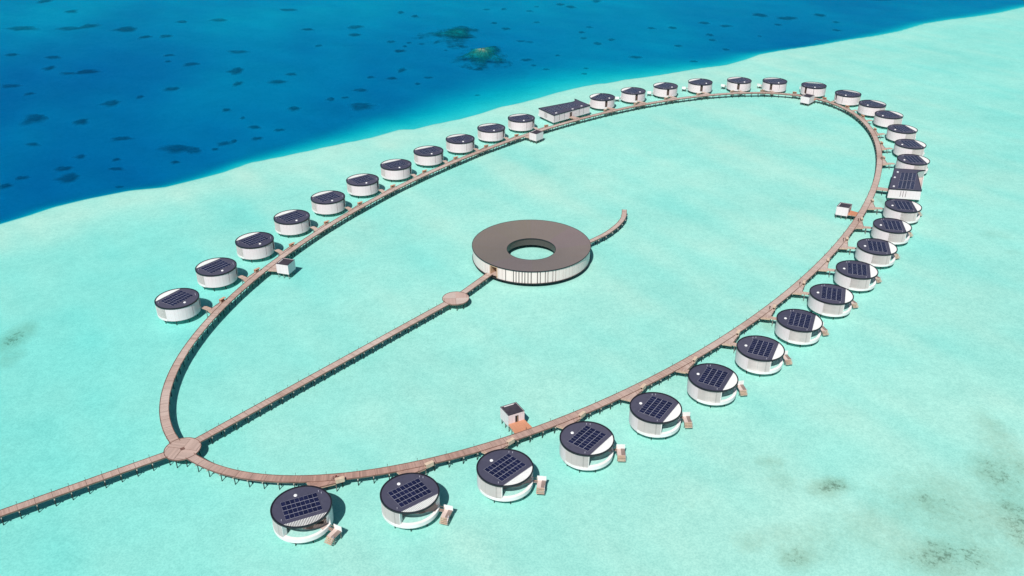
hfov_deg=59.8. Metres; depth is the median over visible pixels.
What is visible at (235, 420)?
boardwalk
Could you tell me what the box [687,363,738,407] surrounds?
overwater villa
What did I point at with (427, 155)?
overwater villa
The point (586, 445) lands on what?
overwater villa
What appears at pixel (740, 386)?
swim platform
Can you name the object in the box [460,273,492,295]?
boardwalk
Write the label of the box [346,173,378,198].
overwater villa
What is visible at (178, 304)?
overwater villa
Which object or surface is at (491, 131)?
overwater villa
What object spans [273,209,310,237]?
overwater villa
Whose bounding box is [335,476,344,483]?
timber stand
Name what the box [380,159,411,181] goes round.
overwater villa
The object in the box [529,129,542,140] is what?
white hut
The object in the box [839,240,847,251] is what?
landing
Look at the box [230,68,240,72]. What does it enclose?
coral patch
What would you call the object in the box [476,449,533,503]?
overwater villa
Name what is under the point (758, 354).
overwater villa
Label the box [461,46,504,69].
coral reef
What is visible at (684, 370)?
entry bridge
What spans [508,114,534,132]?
overwater villa
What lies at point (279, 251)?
entry bridge
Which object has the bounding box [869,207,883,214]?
entry bridge
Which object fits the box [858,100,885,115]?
overwater villa
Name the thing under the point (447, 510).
swim platform
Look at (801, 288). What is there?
landing
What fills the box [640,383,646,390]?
timber stand
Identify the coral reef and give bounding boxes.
[435,26,472,46]
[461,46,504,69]
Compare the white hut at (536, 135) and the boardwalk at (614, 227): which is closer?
the boardwalk at (614, 227)
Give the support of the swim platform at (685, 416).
on the sea floor
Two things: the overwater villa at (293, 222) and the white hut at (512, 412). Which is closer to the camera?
the white hut at (512, 412)
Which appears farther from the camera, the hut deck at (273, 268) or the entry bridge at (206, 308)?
the hut deck at (273, 268)
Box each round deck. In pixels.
[163,437,200,467]
[442,291,468,308]
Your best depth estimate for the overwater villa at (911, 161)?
408.66 m
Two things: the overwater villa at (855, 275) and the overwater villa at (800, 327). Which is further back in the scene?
the overwater villa at (855, 275)
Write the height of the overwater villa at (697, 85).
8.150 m
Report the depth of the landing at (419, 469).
225.69 m
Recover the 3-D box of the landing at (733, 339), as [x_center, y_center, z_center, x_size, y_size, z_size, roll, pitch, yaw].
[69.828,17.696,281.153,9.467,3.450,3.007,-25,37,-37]
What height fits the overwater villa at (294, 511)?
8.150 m
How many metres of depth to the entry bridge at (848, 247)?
338.28 m
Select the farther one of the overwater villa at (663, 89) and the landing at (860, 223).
the overwater villa at (663, 89)
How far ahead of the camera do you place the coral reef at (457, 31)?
676.85 m
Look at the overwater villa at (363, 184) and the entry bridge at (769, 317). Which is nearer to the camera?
the entry bridge at (769, 317)
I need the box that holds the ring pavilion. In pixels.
[472,220,590,285]
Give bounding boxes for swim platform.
[324,524,341,544]
[438,504,452,524]
[533,476,545,494]
[613,444,625,460]
[680,412,692,427]
[736,380,747,395]
[783,351,792,364]
[820,322,828,335]
[851,300,858,307]
[875,276,881,282]
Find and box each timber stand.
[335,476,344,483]
[424,460,433,468]
[506,437,514,445]
[578,411,585,418]
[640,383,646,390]
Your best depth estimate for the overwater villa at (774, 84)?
523.68 m
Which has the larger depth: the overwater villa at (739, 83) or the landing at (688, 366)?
the overwater villa at (739, 83)
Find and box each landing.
[208,300,223,313]
[307,481,336,491]
[397,466,426,474]
[481,443,507,453]
[556,416,580,428]
[621,389,641,401]
[676,361,694,376]
[722,334,737,349]
[760,309,774,321]
[793,284,804,297]
[818,261,827,274]
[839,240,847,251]
[855,220,863,231]
[867,202,875,212]
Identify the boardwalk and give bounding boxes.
[0,452,165,524]
[159,92,882,489]
[194,301,449,443]
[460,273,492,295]
[590,209,626,244]
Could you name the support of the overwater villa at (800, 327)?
on the sea floor
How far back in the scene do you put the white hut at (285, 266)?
321.69 m
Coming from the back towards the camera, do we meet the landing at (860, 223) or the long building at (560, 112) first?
the long building at (560, 112)
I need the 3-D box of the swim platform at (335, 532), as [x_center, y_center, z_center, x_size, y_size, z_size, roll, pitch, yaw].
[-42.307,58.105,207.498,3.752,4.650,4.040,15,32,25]
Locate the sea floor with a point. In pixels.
(878, 430)
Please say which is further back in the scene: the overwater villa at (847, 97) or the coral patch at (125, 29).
the coral patch at (125, 29)
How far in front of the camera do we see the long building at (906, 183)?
385.09 m
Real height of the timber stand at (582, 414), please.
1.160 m
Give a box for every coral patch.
[12,27,28,29]
[27,115,43,120]
[60,174,75,180]
[79,70,94,72]
[104,101,116,104]
[117,27,132,30]
[167,146,187,150]
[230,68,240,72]
[354,103,367,108]
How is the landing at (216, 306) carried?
on the sea floor
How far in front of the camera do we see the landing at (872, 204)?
372.57 m
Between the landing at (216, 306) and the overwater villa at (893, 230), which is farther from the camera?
the overwater villa at (893, 230)
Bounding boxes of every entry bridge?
[202,306,213,316]
[238,275,248,283]
[274,249,283,255]
[678,368,688,380]
[724,341,736,352]
[763,315,775,325]
[794,291,808,300]
[820,268,834,275]
[841,246,855,254]
[857,226,871,233]
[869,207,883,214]
[877,187,888,195]
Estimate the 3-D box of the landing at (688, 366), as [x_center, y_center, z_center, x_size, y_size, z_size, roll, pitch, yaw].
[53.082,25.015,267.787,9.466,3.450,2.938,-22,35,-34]
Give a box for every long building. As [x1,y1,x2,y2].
[538,99,589,122]
[887,168,925,199]
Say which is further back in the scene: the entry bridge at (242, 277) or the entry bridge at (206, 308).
the entry bridge at (242, 277)
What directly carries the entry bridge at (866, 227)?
on the sea floor
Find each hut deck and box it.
[268,264,276,271]
[508,419,531,433]
[848,211,857,218]
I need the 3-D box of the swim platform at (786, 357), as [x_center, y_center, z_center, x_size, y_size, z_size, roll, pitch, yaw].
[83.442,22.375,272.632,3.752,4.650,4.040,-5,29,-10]
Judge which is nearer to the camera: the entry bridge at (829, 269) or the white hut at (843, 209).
the entry bridge at (829, 269)
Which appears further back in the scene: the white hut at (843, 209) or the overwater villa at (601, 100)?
the overwater villa at (601, 100)
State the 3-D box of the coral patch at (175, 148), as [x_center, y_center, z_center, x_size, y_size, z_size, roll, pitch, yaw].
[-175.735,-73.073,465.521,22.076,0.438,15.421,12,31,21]
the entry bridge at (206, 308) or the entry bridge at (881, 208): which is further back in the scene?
the entry bridge at (881, 208)
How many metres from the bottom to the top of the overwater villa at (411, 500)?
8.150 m
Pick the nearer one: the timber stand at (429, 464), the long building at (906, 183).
the timber stand at (429, 464)
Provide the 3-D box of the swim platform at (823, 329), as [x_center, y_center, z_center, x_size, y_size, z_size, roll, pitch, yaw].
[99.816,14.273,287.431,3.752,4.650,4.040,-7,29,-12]
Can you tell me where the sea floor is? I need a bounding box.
[0,0,1023,575]
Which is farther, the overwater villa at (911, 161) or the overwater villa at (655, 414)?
the overwater villa at (911, 161)
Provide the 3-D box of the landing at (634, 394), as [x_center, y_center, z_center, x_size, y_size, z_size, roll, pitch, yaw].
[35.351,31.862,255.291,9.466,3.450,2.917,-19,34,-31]
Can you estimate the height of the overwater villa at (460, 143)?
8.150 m
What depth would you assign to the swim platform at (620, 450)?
233.17 m
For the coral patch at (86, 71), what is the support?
on the sea floor
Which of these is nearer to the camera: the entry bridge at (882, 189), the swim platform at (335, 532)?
the swim platform at (335, 532)
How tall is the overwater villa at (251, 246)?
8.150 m
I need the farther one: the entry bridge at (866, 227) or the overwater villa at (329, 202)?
the overwater villa at (329, 202)
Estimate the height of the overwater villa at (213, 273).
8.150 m
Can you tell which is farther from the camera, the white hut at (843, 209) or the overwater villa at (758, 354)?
the white hut at (843, 209)
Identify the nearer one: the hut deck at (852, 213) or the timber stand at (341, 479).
the timber stand at (341, 479)
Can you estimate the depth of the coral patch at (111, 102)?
531.44 m
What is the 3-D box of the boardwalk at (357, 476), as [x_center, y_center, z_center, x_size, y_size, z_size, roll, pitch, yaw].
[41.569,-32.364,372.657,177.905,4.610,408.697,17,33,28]
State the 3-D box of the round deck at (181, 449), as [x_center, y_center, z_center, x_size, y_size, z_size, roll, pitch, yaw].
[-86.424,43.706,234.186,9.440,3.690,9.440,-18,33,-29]
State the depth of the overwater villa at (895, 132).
446.91 m
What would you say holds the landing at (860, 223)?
on the sea floor
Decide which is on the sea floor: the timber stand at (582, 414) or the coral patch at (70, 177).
the coral patch at (70, 177)
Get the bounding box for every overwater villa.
[154,288,200,324]
[195,257,237,291]
[235,232,274,261]
[270,485,333,545]
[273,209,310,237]
[311,190,345,214]
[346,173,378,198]
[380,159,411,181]
[380,472,439,531]
[413,146,443,167]
[446,134,474,154]
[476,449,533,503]
[477,123,504,141]
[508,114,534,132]
[559,421,614,472]
[589,93,614,108]
[620,87,645,104]
[629,392,681,439]
[653,82,677,97]
[687,78,712,92]
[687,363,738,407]
[726,77,751,91]
[735,335,784,376]
[762,77,786,92]
[775,309,822,346]
[800,82,826,97]
[808,284,853,319]
[834,90,861,105]
[834,260,878,293]
[855,238,897,269]
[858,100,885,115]
[871,218,911,245]
[873,110,902,127]
[883,199,921,223]
[886,124,917,142]
[893,139,926,155]
[895,154,929,173]
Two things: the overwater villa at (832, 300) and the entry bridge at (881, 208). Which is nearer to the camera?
the overwater villa at (832, 300)
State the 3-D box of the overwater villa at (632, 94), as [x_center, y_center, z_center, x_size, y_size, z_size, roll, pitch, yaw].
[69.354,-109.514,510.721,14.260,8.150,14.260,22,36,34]
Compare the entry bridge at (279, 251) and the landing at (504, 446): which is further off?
the entry bridge at (279, 251)
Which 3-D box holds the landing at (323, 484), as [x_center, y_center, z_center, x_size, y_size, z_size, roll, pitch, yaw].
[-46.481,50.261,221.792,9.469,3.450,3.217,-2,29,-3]
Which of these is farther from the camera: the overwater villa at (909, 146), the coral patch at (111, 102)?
the coral patch at (111, 102)
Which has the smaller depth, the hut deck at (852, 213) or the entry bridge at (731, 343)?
the entry bridge at (731, 343)
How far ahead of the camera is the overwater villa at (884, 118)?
466.93 m
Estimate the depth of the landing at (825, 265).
324.17 m
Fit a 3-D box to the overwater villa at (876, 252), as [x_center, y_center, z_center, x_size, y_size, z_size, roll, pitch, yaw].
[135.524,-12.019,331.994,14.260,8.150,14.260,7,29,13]
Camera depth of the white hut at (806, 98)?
502.94 m
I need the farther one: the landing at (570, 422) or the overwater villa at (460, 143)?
the overwater villa at (460, 143)
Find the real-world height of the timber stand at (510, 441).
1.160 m
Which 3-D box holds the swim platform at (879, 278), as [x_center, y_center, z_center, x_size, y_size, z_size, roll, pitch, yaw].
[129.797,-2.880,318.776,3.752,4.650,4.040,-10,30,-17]
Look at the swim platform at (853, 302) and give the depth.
301.82 m
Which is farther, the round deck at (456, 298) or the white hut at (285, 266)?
the white hut at (285, 266)
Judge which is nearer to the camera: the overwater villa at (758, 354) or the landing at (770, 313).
the overwater villa at (758, 354)
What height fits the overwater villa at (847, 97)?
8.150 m
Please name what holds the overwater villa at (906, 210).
on the sea floor
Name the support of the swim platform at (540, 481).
on the sea floor
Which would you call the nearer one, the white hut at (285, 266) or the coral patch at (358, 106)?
the white hut at (285, 266)
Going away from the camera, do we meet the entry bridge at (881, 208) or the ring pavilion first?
the ring pavilion
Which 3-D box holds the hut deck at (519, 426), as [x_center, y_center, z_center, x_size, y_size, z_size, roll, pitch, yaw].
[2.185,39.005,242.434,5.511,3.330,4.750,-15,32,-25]
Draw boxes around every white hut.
[276,258,295,278]
[500,402,524,428]
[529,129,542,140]
[800,93,814,105]
[835,202,851,218]
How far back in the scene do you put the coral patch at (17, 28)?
694.13 m
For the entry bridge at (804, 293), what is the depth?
307.15 m
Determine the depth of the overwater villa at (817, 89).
515.56 m
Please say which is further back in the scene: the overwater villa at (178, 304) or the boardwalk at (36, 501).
the overwater villa at (178, 304)
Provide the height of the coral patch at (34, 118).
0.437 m

